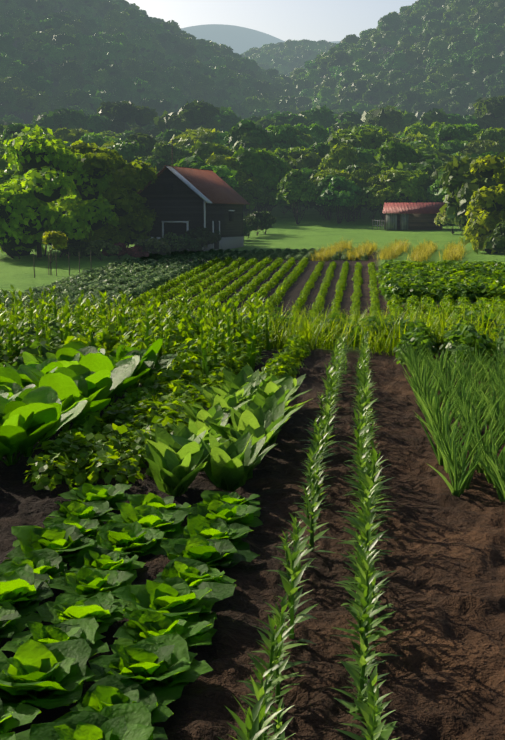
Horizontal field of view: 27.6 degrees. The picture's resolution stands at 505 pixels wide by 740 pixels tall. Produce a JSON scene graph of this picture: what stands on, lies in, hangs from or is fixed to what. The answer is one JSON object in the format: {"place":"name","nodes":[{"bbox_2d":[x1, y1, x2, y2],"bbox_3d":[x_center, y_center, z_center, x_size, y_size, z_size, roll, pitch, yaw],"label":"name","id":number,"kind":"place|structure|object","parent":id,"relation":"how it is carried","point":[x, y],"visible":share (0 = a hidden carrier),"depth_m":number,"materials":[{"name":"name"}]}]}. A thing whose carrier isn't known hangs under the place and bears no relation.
{"place":"outdoors","nodes":[
{"label":"outdoors","id":0,"kind":"place"},
{"bbox_2d":[0,0,504,739],"bbox_3d":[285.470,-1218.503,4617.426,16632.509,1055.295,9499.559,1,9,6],"label":"ground terrain","id":1,"kind":"structure","parent":0,"point":[98,66],"depth_m":12.28,"materials":[{"name":"brown soil"}]},
{"bbox_2d":[0,154,16,171],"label":"tree","id":2,"kind":"object","parent":1,"relation":"on","point":[3,163],"visible":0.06,"depth_m":124.03,"materials":[{"name":"green plant"}]},
{"bbox_2d":[2,123,35,142],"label":"tree","id":3,"kind":"object","parent":1,"relation":"on","point":[10,130],"visible":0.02,"depth_m":200.10,"materials":[{"name":"green plant"}]},
{"bbox_2d":[0,165,60,196],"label":"tree","id":4,"kind":"object","parent":1,"relation":"on","point":[7,174],"visible":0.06,"depth_m":101.76,"materials":[{"name":"green plant"}]},
{"bbox_2d":[41,231,67,274],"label":"young tree","id":5,"kind":"object","parent":1,"relation":"on","point":[57,239],"visible":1,"depth_m":73.54,"materials":[{"name":"green plant"}]},
{"bbox_2d":[0,124,119,258],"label":"tree","id":6,"kind":"object","parent":1,"relation":"on","point":[34,206],"visible":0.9,"depth_m":89.30,"materials":[{"name":"green plant"}]},
{"bbox_2d":[33,250,91,277],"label":"fence posts","id":7,"kind":"object","parent":1,"relation":"on","point":[56,263],"depth_m":74.11,"materials":[{"name":"brown wood"}]},
{"bbox_2d":[0,315,137,369],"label":"crop plants","id":8,"kind":"object","parent":1,"relation":"on","point":[33,348],"visible":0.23,"depth_m":15.48,"materials":[{"name":"green plant"}]},
{"bbox_2d":[51,128,89,144],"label":"tree","id":9,"kind":"object","parent":1,"relation":"on","point":[71,135],"visible":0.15,"depth_m":233.38,"materials":[{"name":"green plant"}]},
{"bbox_2d":[67,240,89,257],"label":"garden shrub","id":10,"kind":"object","parent":1,"relation":"on","point":[76,247],"visible":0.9,"depth_m":90.41,"materials":[{"name":"green plant"}]},
{"bbox_2d":[0,338,177,465],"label":"leafy vegetable plants","id":11,"kind":"object","parent":1,"relation":"on","point":[50,396],"visible":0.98,"depth_m":10.75,"materials":[{"name":"green plant"}]},
{"bbox_2d":[79,132,105,146],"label":"tree","id":12,"kind":"object","parent":1,"relation":"on","point":[98,139],"visible":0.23,"depth_m":222.12,"materials":[{"name":"green plant"}]},
{"bbox_2d":[0,257,205,314],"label":"crop","id":13,"kind":"object","parent":1,"relation":"on","point":[133,276],"visible":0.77,"depth_m":64.37,"materials":[{"name":"green plant"}]},
{"bbox_2d":[50,140,157,253],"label":"tree","id":14,"kind":"object","parent":1,"relation":"on","point":[131,179],"visible":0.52,"depth_m":94.49,"materials":[{"name":"green plant"}]},
{"bbox_2d":[100,131,121,140],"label":"tree","id":15,"kind":"object","parent":1,"relation":"on","point":[107,133],"visible":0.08,"depth_m":295.92,"materials":[{"name":"green plant"}]},
{"bbox_2d":[101,242,128,259],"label":"garden shrub","id":16,"kind":"object","parent":1,"relation":"on","point":[123,251],"visible":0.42,"depth_m":89.20,"materials":[{"name":"green plant"}]},
{"bbox_2d":[106,142,139,163],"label":"tree","id":17,"kind":"object","parent":1,"relation":"on","point":[125,151],"visible":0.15,"depth_m":168.40,"materials":[{"name":"green plant"}]},
{"bbox_2d":[102,139,149,158],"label":"tree","id":18,"kind":"object","parent":1,"relation":"on","point":[141,152],"visible":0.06,"depth_m":195.61,"materials":[{"name":"green plant"}]},
{"bbox_2d":[119,130,133,141],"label":"tree","id":19,"kind":"object","parent":1,"relation":"on","point":[125,134],"visible":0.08,"depth_m":299.67,"materials":[{"name":"green plant"}]},
{"bbox_2d":[0,483,262,739],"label":"lettuce bed","id":20,"kind":"object","parent":1,"relation":"on","point":[147,671],"visible":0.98,"depth_m":5.27,"materials":[{"name":"green plant"}]},
{"bbox_2d":[0,285,273,390],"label":"tall crop","id":21,"kind":"object","parent":1,"relation":"on","point":[254,342],"visible":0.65,"depth_m":16.52,"materials":[{"name":"green plant"}]},
{"bbox_2d":[126,245,149,257],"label":"garden shrub","id":22,"kind":"object","parent":1,"relation":"on","point":[135,251],"visible":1,"depth_m":88.35,"materials":[{"name":"green plant"}]},
{"bbox_2d":[23,345,263,490],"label":"leafy crop plants","id":23,"kind":"object","parent":1,"relation":"on","point":[112,448],"visible":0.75,"depth_m":9.57,"materials":[{"name":"green plant"}]},
{"bbox_2d":[127,132,162,156],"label":"tree","id":24,"kind":"object","parent":1,"relation":"on","point":[148,141],"visible":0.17,"depth_m":206.23,"materials":[{"name":"green plant"}]},
{"bbox_2d":[133,237,170,256],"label":"garden shrub","id":25,"kind":"object","parent":1,"relation":"on","point":[157,245],"visible":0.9,"depth_m":88.98,"materials":[{"name":"green plant"}]},
{"bbox_2d":[60,313,248,389],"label":"crop plants","id":26,"kind":"object","parent":1,"relation":"on","point":[184,357],"visible":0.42,"depth_m":16.09,"materials":[{"name":"green plant"}]},
{"bbox_2d":[145,158,169,171],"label":"tree","id":27,"kind":"object","parent":1,"relation":"on","point":[160,164],"visible":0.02,"depth_m":161.03,"materials":[{"name":"green plant"}]},
{"bbox_2d":[143,141,189,165],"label":"tree","id":28,"kind":"object","parent":1,"relation":"on","point":[162,150],"visible":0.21,"depth_m":182.37,"materials":[{"name":"green plant"}]},
{"bbox_2d":[147,232,186,254],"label":"garden shrub","id":29,"kind":"object","parent":1,"relation":"on","point":[180,244],"visible":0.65,"depth_m":91.59,"materials":[{"name":"green plant"}]},
{"bbox_2d":[154,129,181,141],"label":"tree","id":30,"kind":"object","parent":1,"relation":"on","point":[167,135],"visible":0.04,"depth_m":257.19,"materials":[{"name":"green plant"}]},
{"bbox_2d":[171,233,201,253],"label":"garden shrub","id":31,"kind":"object","parent":1,"relation":"on","point":[192,244],"visible":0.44,"depth_m":93.58,"materials":[{"name":"green plant"}]},
{"bbox_2d":[168,152,204,164],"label":"tree","id":32,"kind":"object","parent":1,"relation":"on","point":[179,158],"visible":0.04,"depth_m":180.84,"materials":[{"name":"green plant"}]},
{"bbox_2d":[134,140,249,252],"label":"barn","id":33,"kind":"structure","parent":1,"relation":"on","point":[181,200],"depth_m":98.29,"materials":[{"name":"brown wood"}]},
{"bbox_2d":[168,126,222,147],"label":"tree","id":34,"kind":"object","parent":1,"relation":"on","point":[201,134],"visible":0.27,"depth_m":223.21,"materials":[{"name":"green plant"}]},
{"bbox_2d":[185,226,221,249],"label":"hedge","id":35,"kind":"object","parent":1,"relation":"on","point":[202,236],"visible":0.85,"depth_m":95.43,"materials":[{"name":"green plant"}]},
{"bbox_2d":[171,155,240,180],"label":"tree","id":36,"kind":"object","parent":1,"relation":"on","point":[197,162],"visible":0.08,"depth_m":158.94,"materials":[{"name":"green plant"}]},
{"bbox_2d":[107,256,308,315],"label":"crop","id":37,"kind":"object","parent":1,"relation":"on","point":[251,287],"visible":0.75,"depth_m":65.19,"materials":[{"name":"green plant"}]},
{"bbox_2d":[190,140,235,159],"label":"tree","id":38,"kind":"object","parent":1,"relation":"on","point":[202,149],"visible":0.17,"depth_m":179.51,"materials":[{"name":"green plant"}]},
{"bbox_2d":[200,165,238,193],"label":"tree","id":39,"kind":"object","parent":1,"relation":"on","point":[223,173],"visible":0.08,"depth_m":150.39,"materials":[{"name":"green plant"}]},
{"bbox_2d":[212,131,227,143],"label":"tree","id":40,"kind":"object","parent":1,"relation":"on","point":[220,135],"depth_m":222.00,"materials":[{"name":"green plant"}]},
{"bbox_2d":[132,364,310,496],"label":"leafy vegetable plants","id":41,"kind":"object","parent":1,"relation":"on","point":[227,438],"visible":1,"depth_m":9.05,"materials":[{"name":"green plant"}]},
{"bbox_2d":[206,152,258,184],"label":"tree","id":42,"kind":"object","parent":1,"relation":"on","point":[217,160],"visible":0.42,"depth_m":160.56,"materials":[{"name":"green plant"}]},
{"bbox_2d":[219,119,261,149],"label":"tree","id":43,"kind":"object","parent":1,"relation":"on","point":[243,123],"visible":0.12,"depth_m":208.33,"materials":[{"name":"green plant"}]},
{"bbox_2d":[225,128,257,150],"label":"tree","id":44,"kind":"object","parent":1,"relation":"on","point":[247,140],"visible":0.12,"depth_m":205.63,"materials":[{"name":"green plant"}]},
{"bbox_2d":[243,216,260,237],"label":"tree","id":45,"kind":"object","parent":1,"relation":"on","point":[253,221],"visible":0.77,"depth_m":120.23,"materials":[{"name":"green plant"}]},
{"bbox_2d":[137,247,367,260],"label":"crop","id":46,"kind":"object","parent":1,"relation":"on","point":[261,254],"visible":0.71,"depth_m":90.65,"materials":[{"name":"green plant"}]},
{"bbox_2d":[0,296,504,355],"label":"plants","id":47,"kind":"object","parent":1,"relation":"on","point":[312,334],"depth_m":20.48,"materials":[{"name":"green plant"}]},
{"bbox_2d":[232,127,286,150],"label":"tree","id":48,"kind":"object","parent":1,"relation":"on","point":[261,134],"visible":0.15,"depth_m":206.41,"materials":[{"name":"green plant"}]},
{"bbox_2d":[247,211,272,235],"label":"tree","id":49,"kind":"object","parent":1,"relation":"on","point":[263,217],"visible":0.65,"depth_m":124.78,"materials":[{"name":"green plant"}]},
{"bbox_2d":[232,145,291,211],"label":"tree","id":50,"kind":"object","parent":1,"relation":"on","point":[267,169],"visible":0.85,"depth_m":159.59,"materials":[{"name":"green plant"}]},
{"bbox_2d":[253,143,271,149],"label":"tree","id":51,"kind":"object","parent":1,"relation":"on","point":[261,146],"visible":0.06,"depth_m":205.30,"materials":[{"name":"green plant"}]},
{"bbox_2d":[256,216,276,233],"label":"tree","id":52,"kind":"object","parent":1,"relation":"on","point":[273,220],"visible":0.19,"depth_m":128.54,"materials":[{"name":"green plant"}]},
{"bbox_2d":[254,186,283,211],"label":"tree","id":53,"kind":"object","parent":1,"relation":"on","point":[274,195],"visible":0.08,"depth_m":159.85,"materials":[{"name":"green plant"}]},
{"bbox_2d":[263,147,290,207],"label":"tree","id":54,"kind":"object","parent":1,"relation":"on","point":[280,152],"visible":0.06,"depth_m":185.84,"materials":[{"name":"green plant"}]},
{"bbox_2d":[259,334,310,383],"bbox_3d":[0.537,-0.156,16.483,0.662,0.554,7.063,1,9,6],"label":"leafy plant","id":55,"kind":"object","parent":1,"relation":"on","point":[289,359],"visible":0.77,"depth_m":15.69,"materials":[{"name":"green plant"}]},
{"bbox_2d":[265,124,309,151],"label":"tree","id":56,"kind":"object","parent":1,"relation":"on","point":[287,134],"visible":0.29,"depth_m":206.54,"materials":[{"name":"green plant"}]},
{"bbox_2d":[276,169,317,223],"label":"tree","id":57,"kind":"object","parent":1,"relation":"on","point":[294,186],"visible":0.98,"depth_m":148.37,"materials":[{"name":"green plant"}]},
{"bbox_2d":[284,167,317,216],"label":"tree","id":58,"kind":"object","parent":1,"relation":"on","point":[309,172],"visible":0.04,"depth_m":164.38,"materials":[{"name":"green plant"}]},
{"bbox_2d":[282,150,321,209],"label":"tree","id":59,"kind":"object","parent":1,"relation":"on","point":[299,161],"visible":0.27,"depth_m":179.47,"materials":[{"name":"green plant"}]},
{"bbox_2d":[293,127,316,145],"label":"tree","id":60,"kind":"object","parent":1,"relation":"on","point":[308,139],"visible":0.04,"depth_m":218.18,"materials":[{"name":"green plant"}]},
{"bbox_2d":[288,146,321,157],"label":"tree","id":61,"kind":"object","parent":1,"relation":"on","point":[298,149],"visible":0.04,"depth_m":188.44,"materials":[{"name":"green plant"}]},
{"bbox_2d":[217,331,400,739],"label":"crop seedlings","id":62,"kind":"object","parent":1,"relation":"on","point":[368,486],"visible":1,"depth_m":5.22,"materials":[{"name":"green plant"}]},
{"bbox_2d":[292,123,329,142],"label":"tree","id":63,"kind":"object","parent":1,"relation":"on","point":[318,133],"visible":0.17,"depth_m":242.08,"materials":[{"name":"green plant"}]},
{"bbox_2d":[310,142,332,157],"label":"tree","id":64,"kind":"object","parent":1,"relation":"on","point":[321,149],"visible":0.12,"depth_m":189.06,"materials":[{"name":"green plant"}]},
{"bbox_2d":[311,174,338,220],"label":"tree","id":65,"kind":"object","parent":1,"relation":"on","point":[321,185],"visible":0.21,"depth_m":155.94,"materials":[{"name":"green plant"}]},
{"bbox_2d":[308,167,351,219],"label":"tree","id":66,"kind":"object","parent":1,"relation":"on","point":[317,178],"visible":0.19,"depth_m":158.01,"materials":[{"name":"green plant"}]},
{"bbox_2d":[288,261,381,321],"bbox_3d":[5.542,-5.351,64.436,4.697,1.507,36.564,1,9,6],"label":"crop","id":67,"kind":"object","parent":1,"relation":"on","point":[340,286],"visible":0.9,"depth_m":61.73,"materials":[{"name":"green plant"}]},
{"bbox_2d":[315,176,361,223],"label":"tree","id":68,"kind":"object","parent":1,"relation":"on","point":[344,197],"visible":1,"depth_m":150.95,"materials":[{"name":"green plant"}]},
{"bbox_2d":[318,143,367,169],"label":"tree","id":69,"kind":"object","parent":1,"relation":"on","point":[342,156],"visible":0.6,"depth_m":169.51,"materials":[{"name":"green plant"}]},
{"bbox_2d":[337,176,365,221],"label":"tree","id":70,"kind":"object","parent":1,"relation":"on","point":[358,181],"visible":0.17,"depth_m":154.43,"materials":[{"name":"green plant"}]},
{"bbox_2d":[343,165,364,218],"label":"tree","id":71,"kind":"object","parent":1,"relation":"on","point":[353,167],"visible":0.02,"depth_m":161.06,"materials":[{"name":"green plant"}]},
{"bbox_2d":[324,125,391,149],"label":"tree","id":72,"kind":"object","parent":1,"relation":"on","point":[372,138],"visible":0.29,"depth_m":194.10,"materials":[{"name":"green plant"}]},
{"bbox_2d":[351,169,370,218],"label":"tree","id":73,"kind":"object","parent":1,"relation":"on","point":[364,175],"visible":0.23,"depth_m":158.46,"materials":[{"name":"green plant"}]},
{"bbox_2d":[353,147,377,209],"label":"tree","id":74,"kind":"object","parent":1,"relation":"on","point":[365,155],"visible":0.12,"depth_m":176.96,"materials":[{"name":"green plant"}]},
{"bbox_2d":[353,186,383,221],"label":"tree","id":75,"kind":"object","parent":1,"relation":"on","point":[366,193],"visible":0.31,"depth_m":152.25,"materials":[{"name":"green plant"}]},
{"bbox_2d":[364,162,383,211],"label":"tree","id":76,"kind":"object","parent":1,"relation":"on","point":[369,167],"depth_m":168.71,"materials":[{"name":"green plant"}]},
{"bbox_2d":[362,174,401,220],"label":"tree","id":77,"kind":"object","parent":1,"relation":"on","point":[372,181],"visible":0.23,"depth_m":152.79,"materials":[{"name":"green plant"}]},
{"bbox_2d":[364,170,411,218],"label":"tree","id":78,"kind":"object","parent":1,"relation":"on","point":[382,197],"visible":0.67,"depth_m":149.64,"materials":[{"name":"green plant"}]},
{"bbox_2d":[309,236,466,261],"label":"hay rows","id":79,"kind":"object","parent":1,"relation":"on","point":[425,251],"visible":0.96,"depth_m":90.52,"materials":[{"name":"yellow plant"}]},
{"bbox_2d":[371,139,425,176],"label":"tree","id":80,"kind":"object","parent":1,"relation":"on","point":[390,154],"visible":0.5,"depth_m":164.32,"materials":[{"name":"green plant"}]},
{"bbox_2d":[371,152,437,176],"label":"tree","id":81,"kind":"object","parent":1,"relation":"on","point":[424,156],"visible":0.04,"depth_m":165.07,"materials":[{"name":"green plant"}]},
{"bbox_2d":[386,167,431,202],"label":"tree","id":82,"kind":"object","parent":1,"relation":"on","point":[414,193],"visible":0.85,"depth_m":149.98,"materials":[{"name":"green plant"}]},
{"bbox_2d":[389,131,431,145],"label":"tree","id":83,"kind":"object","parent":1,"relation":"on","point":[413,137],"visible":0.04,"depth_m":211.70,"materials":[{"name":"green plant"}]},
{"bbox_2d":[382,202,444,229],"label":"shed","id":84,"kind":"structure","parent":1,"relation":"on","point":[410,216],"depth_m":135.25,"materials":[{"name":"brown wood"}]},
{"bbox_2d":[400,141,437,151],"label":"tree","id":85,"kind":"object","parent":1,"relation":"on","point":[422,147],"visible":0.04,"depth_m":193.84,"materials":[{"name":"green plant"}]},
{"bbox_2d":[395,158,443,202],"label":"tree","id":86,"kind":"object","parent":1,"relation":"on","point":[429,165],"visible":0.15,"depth_m":155.63,"materials":[{"name":"green plant"}]},
{"bbox_2d":[404,121,447,145],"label":"tree","id":87,"kind":"object","parent":1,"relation":"on","point":[426,130],"visible":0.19,"depth_m":229.27,"materials":[{"name":"green plant"}]},
{"bbox_2d":[418,161,449,210],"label":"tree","id":88,"kind":"object","parent":1,"relation":"on","point":[432,179],"visible":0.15,"depth_m":152.12,"materials":[{"name":"green plant"}]},
{"bbox_2d":[425,168,446,209],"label":"tree","id":89,"kind":"object","parent":1,"relation":"on","point":[432,191],"visible":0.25,"depth_m":146.51,"materials":[{"name":"green plant"}]},
{"bbox_2d":[376,259,504,302],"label":"plants","id":90,"kind":"object","parent":1,"relation":"on","point":[471,292],"visible":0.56,"depth_m":59.60,"materials":[{"name":"green plant"}]},
{"bbox_2d":[421,151,460,161],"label":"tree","id":91,"kind":"object","parent":1,"relation":"on","point":[444,157],"visible":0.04,"depth_m":165.56,"materials":[{"name":"green plant"}]},
{"bbox_2d":[386,294,504,320],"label":"crop","id":92,"kind":"object","parent":1,"relation":"on","point":[481,303],"visible":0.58,"depth_m":51.61,"materials":[{"name":"green plant"}]},
{"bbox_2d":[434,210,458,234],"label":"tree","id":93,"kind":"object","parent":1,"relation":"on","point":[442,219],"visible":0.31,"depth_m":124.32,"materials":[{"name":"green plant"}]},
{"bbox_2d":[391,319,504,365],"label":"leafy plants","id":94,"kind":"object","parent":1,"relation":"on","point":[462,334],"visible":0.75,"depth_m":17.62,"materials":[{"name":"green plant"}]},
{"bbox_2d":[431,138,465,154],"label":"tree","id":95,"kind":"object","parent":1,"relation":"on","point":[450,147],"visible":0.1,"depth_m":200.99,"materials":[{"name":"green plant"}]},
{"bbox_2d":[393,337,504,501],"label":"grassy crop plants","id":96,"kind":"object","parent":1,"relation":"on","point":[462,393],"visible":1,"depth_m":10.53,"materials":[{"name":"green plant"}]},
{"bbox_2d":[434,123,474,145],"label":"tree","id":97,"kind":"object","parent":1,"relation":"on","point":[446,133],"visible":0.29,"depth_m":211.12,"materials":[{"name":"green plant"}]},
{"bbox_2d":[449,216,471,229],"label":"tree","id":98,"kind":"object","parent":1,"relation":"on","point":[461,219],"visible":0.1,"depth_m":112.94,"materials":[{"name":"green plant"}]},
{"bbox_2d":[437,151,497,204],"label":"tree","id":99,"kind":"object","parent":1,"relation":"on","point":[473,155],"visible":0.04,"depth_m":140.02,"materials":[{"name":"green plant"}]},
{"bbox_2d":[439,152,504,217],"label":"tree","id":100,"kind":"object","parent":1,"relation":"on","point":[456,174],"visible":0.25,"depth_m":107.34,"materials":[{"name":"green plant"}]},
{"bbox_2d":[463,123,480,136],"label":"tree","id":101,"kind":"object","parent":1,"relation":"on","point":[475,128],"visible":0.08,"depth_m":221.00,"materials":[{"name":"green plant"}]},
{"bbox_2d":[456,138,503,155],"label":"tree","id":102,"kind":"object","parent":1,"relation":"on","point":[483,146],"visible":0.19,"depth_m":198.97,"materials":[{"name":"green plant"}]},
{"bbox_2d":[456,177,504,211],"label":"tree","id":103,"kind":"object","parent":1,"relation":"on","point":[463,200],"visible":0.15,"depth_m":105.77,"materials":[{"name":"green plant"}]},
{"bbox_2d":[459,155,504,253],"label":"yellow tree","id":104,"kind":"object","parent":1,"relation":"on","point":[485,213],"visible":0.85,"depth_m":94.20,"materials":[{"name":"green plant"}]},
{"bbox_2d":[476,127,504,150],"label":"tree","id":105,"kind":"object","parent":1,"relation":"on","point":[495,134],"visible":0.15,"depth_m":207.37,"materials":[{"name":"green plant"}]},
{"bbox_2d":[484,222,504,251],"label":"dark bush","id":106,"kind":"object","parent":1,"relation":"on","point":[495,241],"visible":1,"depth_m":82.66,"materials":[{"name":"green plant"}]},
{"bbox_2d":[125,0,418,41],"label":"sky","id":107,"kind":"structure","parent":0,"point":[314,20],"materials":[{"name":"white"}]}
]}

